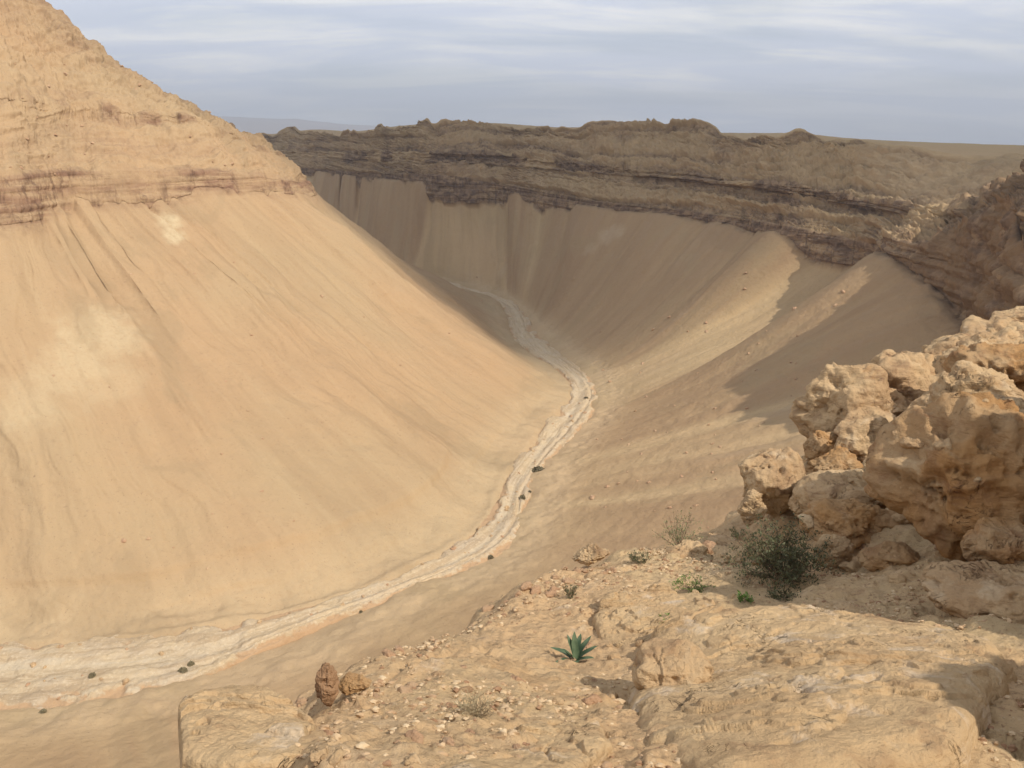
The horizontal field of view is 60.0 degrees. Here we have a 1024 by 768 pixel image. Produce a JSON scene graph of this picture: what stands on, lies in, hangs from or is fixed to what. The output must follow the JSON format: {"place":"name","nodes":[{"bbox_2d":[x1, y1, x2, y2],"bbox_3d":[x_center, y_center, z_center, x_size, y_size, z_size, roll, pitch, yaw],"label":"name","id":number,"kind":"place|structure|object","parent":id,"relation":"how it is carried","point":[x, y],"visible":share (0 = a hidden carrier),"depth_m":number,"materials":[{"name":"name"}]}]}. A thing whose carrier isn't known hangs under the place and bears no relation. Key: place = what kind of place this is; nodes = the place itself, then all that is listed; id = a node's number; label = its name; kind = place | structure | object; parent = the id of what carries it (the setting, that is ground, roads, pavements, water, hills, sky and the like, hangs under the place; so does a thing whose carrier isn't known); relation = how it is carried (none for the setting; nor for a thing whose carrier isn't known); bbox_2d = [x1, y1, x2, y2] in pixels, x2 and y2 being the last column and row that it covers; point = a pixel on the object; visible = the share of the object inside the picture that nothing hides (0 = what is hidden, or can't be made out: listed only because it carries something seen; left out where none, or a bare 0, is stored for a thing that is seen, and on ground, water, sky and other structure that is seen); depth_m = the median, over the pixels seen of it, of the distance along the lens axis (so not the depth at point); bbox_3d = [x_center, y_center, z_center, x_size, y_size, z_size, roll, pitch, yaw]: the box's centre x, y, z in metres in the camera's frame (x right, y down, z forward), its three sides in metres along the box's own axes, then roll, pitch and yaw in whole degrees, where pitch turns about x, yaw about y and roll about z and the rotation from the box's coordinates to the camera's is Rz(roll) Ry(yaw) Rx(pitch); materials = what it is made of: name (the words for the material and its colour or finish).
{"place":"outdoors","nodes":[
{"label":"outdoors","id":0,"kind":"place"},
{"bbox_2d":[0,0,572,648],"bbox_3d":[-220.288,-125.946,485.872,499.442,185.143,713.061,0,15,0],"label":"sandy hill","id":1,"kind":"structure","parent":0,"point":[370,454],"depth_m":244.16,"materials":[{"name":"sand"}]},
{"bbox_2d":[218,116,375,133],"bbox_3d":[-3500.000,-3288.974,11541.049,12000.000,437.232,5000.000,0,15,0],"label":"mountains","id":2,"kind":"structure","parent":0,"point":[260,125],"depth_m":10328.22,"materials":[{"name":"grey"}]},
{"bbox_2d":[0,282,597,709],"bbox_3d":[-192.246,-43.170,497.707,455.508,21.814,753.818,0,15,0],"label":"dry riverbed","id":3,"kind":"structure","parent":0,"point":[140,662],"depth_m":176.53,"materials":[{"name":"sand"}]},
{"bbox_2d":[38,708,46,713],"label":"valley shrub","id":4,"kind":"object","parent":3,"relation":"on","point":[43,710],"visible":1,"depth_m":153.77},
{"bbox_2d":[88,672,95,678],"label":"valley shrub","id":5,"kind":"object","parent":3,"relation":"on","point":[92,675],"visible":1,"depth_m":162.93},
{"bbox_2d":[122,678,128,684],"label":"riverbed stone","id":6,"kind":"object","parent":3,"relation":"on","point":[125,680],"visible":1,"depth_m":161.97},
{"bbox_2d":[178,667,187,672],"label":"valley shrub","id":7,"kind":"object","parent":3,"relation":"on","point":[183,669],"visible":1,"depth_m":164.63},
{"bbox_2d":[187,660,194,666],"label":"valley shrub","id":8,"kind":"object","parent":3,"relation":"on","point":[190,663],"visible":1,"depth_m":167.28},
{"bbox_2d":[532,466,544,471],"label":"valley shrub","id":9,"kind":"object","parent":3,"relation":"on","point":[537,468],"visible":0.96,"depth_m":260.37,"materials":[{"name":"plant"}]},
{"bbox_2d":[0,118,1023,767],"bbox_3d":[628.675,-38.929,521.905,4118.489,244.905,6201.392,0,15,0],"label":"canyon wall","id":10,"kind":"structure","parent":0,"point":[616,242],"depth_m":339.15,"materials":[{"name":"brown stone"}]},
{"bbox_2d":[45,0,1023,143],"label":"sky","id":11,"kind":"structure","parent":0,"point":[936,71],"materials":[{"name":"grey"}]},
{"bbox_2d":[290,324,1023,767],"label":"rocky ledge","id":12,"kind":"object","parent":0,"point":[520,648],"visible":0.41,"depth_m":7.20,"materials":[{"name":"stone"}]},
{"bbox_2d":[178,684,315,767],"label":"rock slab","id":13,"kind":"object","parent":12,"relation":"on","point":[242,726],"visible":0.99,"depth_m":4.88,"materials":[{"name":"stone"}]},
{"bbox_2d":[295,697,307,706],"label":"stone","id":14,"kind":"object","parent":12,"relation":"on","point":[300,701],"visible":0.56,"depth_m":6.83,"materials":[{"name":"stone"}]},
{"bbox_2d":[309,742,327,765],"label":"stone","id":15,"kind":"object","parent":12,"relation":"on","point":[318,754],"visible":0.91,"depth_m":4.32,"materials":[{"name":"stone"}]},
{"bbox_2d":[315,662,339,706],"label":"boulder","id":16,"kind":"object","parent":12,"relation":"on","point":[327,681],"visible":1,"depth_m":5.57,"materials":[{"name":"brown stone"}]},
{"bbox_2d":[329,746,343,766],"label":"stone","id":17,"kind":"object","parent":12,"relation":"on","point":[335,757],"visible":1,"depth_m":4.28,"materials":[{"name":"stone"}]},
{"bbox_2d":[339,672,371,695],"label":"boulder","id":18,"kind":"object","parent":12,"relation":"on","point":[350,683],"visible":1,"depth_m":5.82,"materials":[{"name":"beige stone"}]},
{"bbox_2d":[381,648,395,656],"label":"stone","id":19,"kind":"object","parent":12,"relation":"on","point":[386,652],"visible":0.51,"depth_m":7.31,"materials":[{"name":"stone"}]},
{"bbox_2d":[393,645,404,651],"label":"stone","id":20,"kind":"object","parent":12,"relation":"on","point":[399,648],"visible":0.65,"depth_m":7.52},
{"bbox_2d":[397,685,412,692],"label":"stone","id":21,"kind":"object","parent":12,"relation":"on","point":[405,689],"visible":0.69,"depth_m":5.90,"materials":[{"name":"stone"}]},
{"bbox_2d":[404,752,423,765],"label":"stone","id":22,"kind":"object","parent":12,"relation":"on","point":[410,758],"visible":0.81,"depth_m":4.29,"materials":[{"name":"stone"}]},
{"bbox_2d":[405,729,423,743],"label":"stone","id":23,"kind":"object","parent":12,"relation":"on","point":[415,735],"visible":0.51,"depth_m":4.68,"materials":[{"name":"stone"}]},
{"bbox_2d":[432,671,444,675],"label":"stone","id":24,"kind":"object","parent":12,"relation":"on","point":[437,673],"visible":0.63,"depth_m":6.42,"materials":[{"name":"stone"}]},
{"bbox_2d":[442,737,454,745],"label":"stone","id":25,"kind":"object","parent":12,"relation":"on","point":[448,740],"visible":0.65,"depth_m":4.64,"materials":[{"name":"stone"}]},
{"bbox_2d":[459,685,474,693],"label":"stone","id":26,"kind":"object","parent":12,"relation":"on","point":[471,690],"visible":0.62,"depth_m":5.98,"materials":[{"name":"stone"}]},
{"bbox_2d":[465,728,475,733],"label":"stone","id":27,"kind":"object","parent":12,"relation":"on","point":[470,730],"visible":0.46,"depth_m":4.91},
{"bbox_2d":[449,687,507,719],"bbox_3d":[-0.202,1.879,5.248,0.308,0.179,0.360,9,18,31],"label":"straw tuft","id":28,"kind":"object","parent":12,"relation":"on","point":[477,711],"visible":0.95,"depth_m":5.24,"materials":[{"name":"plant"}]},
{"bbox_2d":[481,605,493,611],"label":"red rock","id":29,"kind":"object","parent":12,"relation":"on","point":[484,608],"visible":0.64,"depth_m":10.22,"materials":[{"name":"stone"}]},
{"bbox_2d":[513,743,520,748],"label":"stone","id":30,"kind":"object","parent":12,"relation":"on","point":[516,746],"visible":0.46,"depth_m":4.74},
{"bbox_2d":[512,752,522,756],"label":"stone","id":31,"kind":"object","parent":12,"relation":"on","point":[516,754],"visible":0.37,"depth_m":4.58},
{"bbox_2d":[511,674,525,682],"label":"stone","id":32,"kind":"object","parent":12,"relation":"on","point":[516,678],"visible":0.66,"depth_m":6.44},
{"bbox_2d":[520,581,531,590],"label":"red rock","id":33,"kind":"object","parent":12,"relation":"on","point":[525,585],"visible":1,"depth_m":10.00,"materials":[{"name":"stone"}]},
{"bbox_2d":[440,711,612,767],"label":"rock slab","id":34,"kind":"object","parent":12,"relation":"on","point":[589,744],"visible":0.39,"depth_m":4.73,"materials":[{"name":"stone"}]},
{"bbox_2d":[489,733,505,739],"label":"stone","id":35,"kind":"object","parent":34,"relation":"on","point":[499,736],"visible":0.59,"depth_m":4.81,"materials":[{"name":"stone"}]},
{"bbox_2d":[553,697,563,704],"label":"stone","id":36,"kind":"object","parent":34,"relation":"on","point":[559,701],"visible":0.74,"depth_m":6.11,"materials":[{"name":"stone"}]},
{"bbox_2d":[530,585,540,594],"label":"rock","id":37,"kind":"object","parent":12,"relation":"on","point":[536,589],"visible":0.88,"depth_m":10.00,"materials":[{"name":"stone"}]},
{"bbox_2d":[544,590,555,597],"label":"red rock","id":38,"kind":"object","parent":12,"relation":"on","point":[550,593],"visible":1,"depth_m":10.01,"materials":[{"name":"stone"}]},
{"bbox_2d":[550,586,560,592],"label":"red rock","id":39,"kind":"object","parent":12,"relation":"on","point":[554,588],"visible":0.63,"depth_m":10.19,"materials":[{"name":"stone"}]},
{"bbox_2d":[559,664,568,668],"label":"stone","id":40,"kind":"object","parent":12,"relation":"on","point":[566,666],"visible":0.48,"depth_m":7.46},
{"bbox_2d":[562,577,574,583],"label":"red rock","id":41,"kind":"object","parent":12,"relation":"on","point":[568,580],"visible":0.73,"depth_m":10.56,"materials":[{"name":"stone"}]},
{"bbox_2d":[562,583,578,598],"bbox_3d":[0.653,2.313,9.883,0.219,0.198,0.193,13,20,39],"label":"shrub","id":42,"kind":"object","parent":12,"relation":"on","point":[571,592],"visible":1,"depth_m":9.87,"materials":[{"name":"green plant"}]},
{"bbox_2d":[550,632,596,662],"bbox_3d":[0.552,2.346,7.847,0.427,0.255,0.284,-7,17,-23],"label":"squill plant","id":43,"kind":"object","parent":12,"relation":"on","point":[577,646],"visible":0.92,"depth_m":7.88,"materials":[{"name":"green plant"}]},
{"bbox_2d":[573,567,580,572],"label":"red rock","id":44,"kind":"object","parent":12,"relation":"on","point":[577,569],"visible":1,"depth_m":11.05,"materials":[{"name":"stone"}]},
{"bbox_2d":[577,624,593,630],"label":"stone","id":45,"kind":"object","parent":12,"relation":"on","point":[583,627],"visible":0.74,"depth_m":8.87,"materials":[{"name":"stone"}]},
{"bbox_2d":[583,642,591,650],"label":"stone","id":46,"kind":"object","parent":12,"relation":"on","point":[589,645],"visible":0.3,"depth_m":8.22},
{"bbox_2d":[572,543,609,565],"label":"boulder","id":47,"kind":"object","parent":12,"relation":"on","point":[590,554],"visible":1,"depth_m":11.59,"materials":[{"name":"beige stone"}]},
{"bbox_2d":[582,694,601,704],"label":"stone","id":48,"kind":"object","parent":12,"relation":"on","point":[592,699],"visible":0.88,"depth_m":6.13,"materials":[{"name":"stone"}]},
{"bbox_2d":[607,567,616,572],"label":"red rock","id":49,"kind":"object","parent":12,"relation":"on","point":[612,569],"visible":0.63,"depth_m":11.34,"materials":[{"name":"stone"}]},
{"bbox_2d":[608,691,618,698],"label":"stone","id":50,"kind":"object","parent":12,"relation":"on","point":[613,694],"visible":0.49,"depth_m":6.50,"materials":[{"name":"stone"}]},
{"bbox_2d":[607,652,620,659],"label":"stone","id":51,"kind":"object","parent":12,"relation":"on","point":[611,656],"visible":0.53,"depth_m":7.82,"materials":[{"name":"stone"}]},
{"bbox_2d":[627,550,650,563],"bbox_3d":[1.677,2.293,11.756,0.317,0.154,0.319,0,15,0],"label":"shrub","id":52,"kind":"object","parent":12,"relation":"on","point":[634,558],"visible":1,"depth_m":11.73,"materials":[{"name":"green plant"}]},
{"bbox_2d":[635,639,644,646],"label":"stone","id":53,"kind":"object","parent":12,"relation":"on","point":[638,642],"visible":0.52,"depth_m":8.15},
{"bbox_2d":[592,582,715,647],"bbox_3d":[1.442,2.548,9.105,2.003,0.887,1.259,-37,40,-66],"label":"rock slab","id":54,"kind":"object","parent":12,"relation":"on","point":[620,619],"visible":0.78,"depth_m":9.00,"materials":[{"name":"stone"}]},
{"bbox_2d":[295,530,1023,767],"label":"gravel","id":55,"kind":"structure","parent":12,"relation":"on","point":[334,734],"depth_m":6.21,"materials":[{"name":"gravel"}]},
{"bbox_2d":[407,681,417,686],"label":"stone","id":56,"kind":"object","parent":55,"relation":"on","point":[413,684],"visible":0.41,"depth_m":6.22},
{"bbox_2d":[632,637,714,689],"bbox_3d":[1.135,2.089,6.418,0.579,0.403,0.476,13,20,39],"label":"boulder","id":57,"kind":"object","parent":12,"relation":"on","point":[661,661],"visible":0.73,"depth_m":6.33,"materials":[{"name":"beige stone"}]},
{"bbox_2d":[652,507,707,545],"bbox_3d":[2.439,2.069,12.833,0.754,0.690,0.763,-10,18,-33],"label":"wispy shrub","id":58,"kind":"object","parent":12,"relation":"on","point":[677,539],"visible":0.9,"depth_m":12.85,"materials":[{"name":"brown plant"}]},
{"bbox_2d":[665,539,707,557],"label":"boulder","id":59,"kind":"object","parent":12,"relation":"on","point":[685,548],"visible":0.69,"depth_m":12.23,"materials":[{"name":"beige stone"}]},
{"bbox_2d":[671,572,715,592],"bbox_3d":[2.064,2.258,9.998,0.503,0.189,0.502,-14,21,-42],"label":"shrub","id":60,"kind":"object","parent":12,"relation":"on","point":[696,582],"visible":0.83,"depth_m":10.04,"materials":[{"name":"green plant"}]},
{"bbox_2d":[702,540,715,553],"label":"rubble rock","id":61,"kind":"object","parent":12,"relation":"on","point":[709,545],"visible":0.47,"depth_m":12.68,"materials":[{"name":"stone"}]},
{"bbox_2d":[716,540,727,544],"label":"rubble rock","id":62,"kind":"object","parent":12,"relation":"on","point":[721,542],"visible":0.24,"depth_m":12.86,"materials":[{"name":"beige stone"}]},
{"bbox_2d":[712,544,761,564],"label":"boulder","id":63,"kind":"object","parent":12,"relation":"on","point":[720,551],"visible":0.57,"depth_m":11.64,"materials":[{"name":"beige stone"}]},
{"bbox_2d":[729,527,749,538],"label":"shrub","id":64,"kind":"object","parent":12,"relation":"on","point":[736,536],"visible":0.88,"depth_m":13.34,"materials":[{"name":"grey plant"}]},
{"bbox_2d":[737,590,754,602],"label":"green seedling","id":65,"kind":"object","parent":12,"relation":"on","point":[741,596],"visible":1,"depth_m":9.25,"materials":[{"name":"green plant"}]},
{"bbox_2d":[737,489,766,526],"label":"boulder","id":66,"kind":"object","parent":12,"relation":"on","point":[751,505],"visible":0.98,"depth_m":12.98,"materials":[{"name":"beige stone"}]},
{"bbox_2d":[738,447,805,517],"bbox_3d":[3.938,1.537,13.372,1.006,1.153,0.910,11,19,35],"label":"boulder","id":67,"kind":"object","parent":12,"relation":"on","point":[772,476],"visible":0.74,"depth_m":13.19,"materials":[{"name":"beige stone"}]},
{"bbox_2d":[771,569,781,583],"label":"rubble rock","id":68,"kind":"object","parent":12,"relation":"on","point":[776,578],"visible":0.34,"depth_m":10.52,"materials":[{"name":"stone"}]},
{"bbox_2d":[715,511,843,589],"bbox_3d":[3.155,1.875,10.540,1.503,0.942,1.504,0,15,0],"label":"desert bush","id":69,"kind":"object","parent":12,"relation":"on","point":[792,555],"visible":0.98,"depth_m":10.41,"materials":[{"name":"green plant"}]},
{"bbox_2d":[759,577,806,601],"bbox_3d":[2.950,2.245,9.578,0.504,0.235,0.381,9,18,30],"label":"shrub","id":70,"kind":"object","parent":12,"relation":"on","point":[775,596],"visible":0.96,"depth_m":9.61,"materials":[{"name":"green plant"}]},
{"bbox_2d":[788,494,802,517],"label":"boulder","id":71,"kind":"object","parent":12,"relation":"on","point":[794,505],"visible":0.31,"depth_m":12.72,"materials":[{"name":"beige stone"}]},
{"bbox_2d":[803,430,837,460],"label":"boulder","id":72,"kind":"object","parent":12,"relation":"on","point":[817,443],"visible":0.54,"depth_m":14.84,"materials":[{"name":"beige stone"}]},
{"bbox_2d":[626,603,1016,767],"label":"rock slab","id":73,"kind":"object","parent":12,"relation":"on","point":[789,685],"visible":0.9,"depth_m":5.58,"materials":[{"name":"stone"}]},
{"bbox_2d":[804,445,863,474],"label":"boulder","id":74,"kind":"object","parent":12,"relation":"on","point":[836,457],"visible":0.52,"depth_m":13.71,"materials":[{"name":"beige stone"}]},
{"bbox_2d":[815,534,853,569],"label":"boulder","id":75,"kind":"object","parent":12,"relation":"on","point":[841,549],"visible":0.81,"depth_m":10.84,"materials":[{"name":"beige stone"}]},
{"bbox_2d":[789,362,892,438],"bbox_3d":[5.897,0.392,15.909,1.705,1.632,1.480,0,15,0],"label":"boulder","id":76,"kind":"object","parent":12,"relation":"on","point":[831,397],"visible":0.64,"depth_m":15.55,"materials":[{"name":"beige stone"}]},
{"bbox_2d":[799,497,888,548],"bbox_3d":[4.474,1.816,11.750,1.043,0.583,0.986,-8,17,-28],"label":"boulder","id":77,"kind":"object","parent":12,"relation":"on","point":[852,520],"visible":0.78,"depth_m":11.49,"materials":[{"name":"beige stone"}]},
{"bbox_2d":[801,514,814,528],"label":"rubble rock","id":78,"kind":"object","parent":77,"relation":"on","point":[808,521],"visible":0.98,"depth_m":11.73,"materials":[{"name":"beige stone"}]},
{"bbox_2d":[792,468,886,510],"bbox_3d":[4.797,1.584,12.661,1.504,0.775,1.144,-6,16,-21],"label":"boulder","id":79,"kind":"object","parent":77,"relation":"on","point":[808,488],"visible":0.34,"depth_m":12.39,"materials":[{"name":"beige stone"}]},
{"bbox_2d":[838,560,861,572],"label":"rubble rock","id":80,"kind":"object","parent":12,"relation":"on","point":[852,566],"visible":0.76,"depth_m":10.66,"materials":[{"name":"beige stone"}]},
{"bbox_2d":[834,415,888,462],"bbox_3d":[5.585,0.990,14.164,0.939,0.974,0.697,-7,17,-25],"label":"boulder","id":81,"kind":"object","parent":12,"relation":"on","point":[857,437],"visible":0.43,"depth_m":13.95,"materials":[{"name":"beige stone"}]},
{"bbox_2d":[862,457,866,471],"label":"boulder","id":82,"kind":"object","parent":12,"relation":"on","point":[864,465],"visible":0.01,"depth_m":12.89,"materials":[{"name":"beige stone"}]},
{"bbox_2d":[833,405,896,436],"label":"boulder","id":83,"kind":"object","parent":12,"relation":"on","point":[851,417],"visible":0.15,"depth_m":15.00,"materials":[{"name":"beige stone"}]},
{"bbox_2d":[874,510,900,528],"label":"boulder","id":84,"kind":"object","parent":12,"relation":"on","point":[886,521],"visible":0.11,"depth_m":11.48,"materials":[{"name":"orange stone"}]},
{"bbox_2d":[857,541,919,571],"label":"boulder","id":85,"kind":"object","parent":12,"relation":"on","point":[883,555],"visible":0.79,"depth_m":10.24,"materials":[{"name":"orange stone"}]},
{"bbox_2d":[887,573,906,582],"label":"rubble rock","id":86,"kind":"object","parent":12,"relation":"on","point":[897,578],"visible":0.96,"depth_m":9.59,"materials":[{"name":"beige stone"}]},
{"bbox_2d":[885,387,911,415],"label":"boulder","id":87,"kind":"object","parent":12,"relation":"on","point":[901,403],"visible":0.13,"depth_m":15.62,"materials":[{"name":"beige stone"}]},
{"bbox_2d":[891,513,912,524],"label":"rubble rock","id":88,"kind":"object","parent":12,"relation":"on","point":[899,518],"visible":0.73,"depth_m":11.42,"materials":[{"name":"beige stone"}]},
{"bbox_2d":[871,349,936,400],"bbox_3d":[7.567,0.208,16.862,1.899,1.720,1.519,-5,16,-16],"label":"boulder","id":89,"kind":"object","parent":12,"relation":"on","point":[908,378],"visible":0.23,"depth_m":16.21,"materials":[{"name":"beige stone"}]},
{"bbox_2d":[907,391,929,408],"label":"boulder","id":90,"kind":"object","parent":12,"relation":"on","point":[923,399],"visible":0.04,"depth_m":14.67,"materials":[{"name":"beige stone"}]},
{"bbox_2d":[899,333,970,354],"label":"boulder","id":91,"kind":"object","parent":12,"relation":"on","point":[939,345],"visible":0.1,"depth_m":17.98,"materials":[{"name":"beige stone"}]},
{"bbox_2d":[862,391,1023,561],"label":"boulder","id":92,"kind":"object","parent":12,"relation":"on","point":[914,486],"visible":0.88,"depth_m":9.45,"materials":[{"name":"beige stone"}]},
{"bbox_2d":[900,437,923,448],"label":"rubble rock","id":93,"kind":"object","parent":92,"relation":"on","point":[909,443],"visible":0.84,"depth_m":9.72,"materials":[{"name":"beige stone"}]},
{"bbox_2d":[933,438,951,449],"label":"rubble rock","id":94,"kind":"object","parent":92,"relation":"on","point":[945,443],"visible":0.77,"depth_m":9.37,"materials":[{"name":"beige stone"}]},
{"bbox_2d":[927,360,1023,405],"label":"boulder","id":95,"kind":"object","parent":92,"relation":"on","point":[967,376],"visible":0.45,"depth_m":13.08,"materials":[{"name":"beige stone"}]},
{"bbox_2d":[944,342,1023,391],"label":"boulder","id":96,"kind":"object","parent":95,"relation":"on","point":[1007,359],"visible":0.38,"depth_m":14.59,"materials":[{"name":"beige stone"}]},
{"bbox_2d":[973,477,981,481],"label":"rubble rock","id":97,"kind":"object","parent":92,"relation":"on","point":[977,479],"visible":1,"depth_m":9.12,"materials":[{"name":"beige stone"}]},
{"bbox_2d":[920,559,1023,623],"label":"rock slab","id":98,"kind":"object","parent":12,"relation":"on","point":[960,589],"visible":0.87,"depth_m":8.12,"materials":[{"name":"beige stone"}]},
{"bbox_2d":[960,517,1023,564],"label":"boulder","id":99,"kind":"object","parent":98,"relation":"on","point":[999,540],"visible":0.91,"depth_m":8.62,"materials":[{"name":"beige stone"}]},
{"bbox_2d":[959,315,1023,341],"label":"boulder","id":100,"kind":"object","parent":12,"relation":"on","point":[971,325],"visible":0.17,"depth_m":19.31,"materials":[{"name":"beige stone"}]},
{"bbox_2d":[970,393,1023,413],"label":"boulder","id":101,"kind":"object","parent":12,"relation":"on","point":[1019,403],"visible":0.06,"depth_m":10.57,"materials":[{"name":"beige stone"}]},
{"bbox_2d":[990,306,1023,323],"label":"boulder","id":102,"kind":"object","parent":12,"relation":"on","point":[1016,313],"visible":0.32,"depth_m":19.92,"materials":[{"name":"beige stone"}]},
{"bbox_2d":[994,144,1023,144],"bbox_3d":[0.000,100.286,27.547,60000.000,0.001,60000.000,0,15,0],"label":"desert ground","id":103,"kind":"structure","parent":0,"point":[1008,144],"depth_m":23102.72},
{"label":"boulder","id":104,"kind":"object","parent":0,"visible":0},
{"bbox_2d":[940,331,1018,366],"bbox_3d":[9.013,-0.464,16.889,1.557,0.970,1.087,0,15,0],"label":"boulder","id":105,"kind":"object","parent":104,"relation":"on","point":[983,336],"visible":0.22,"depth_m":16.93,"materials":[{"name":"beige stone"}]}
]}

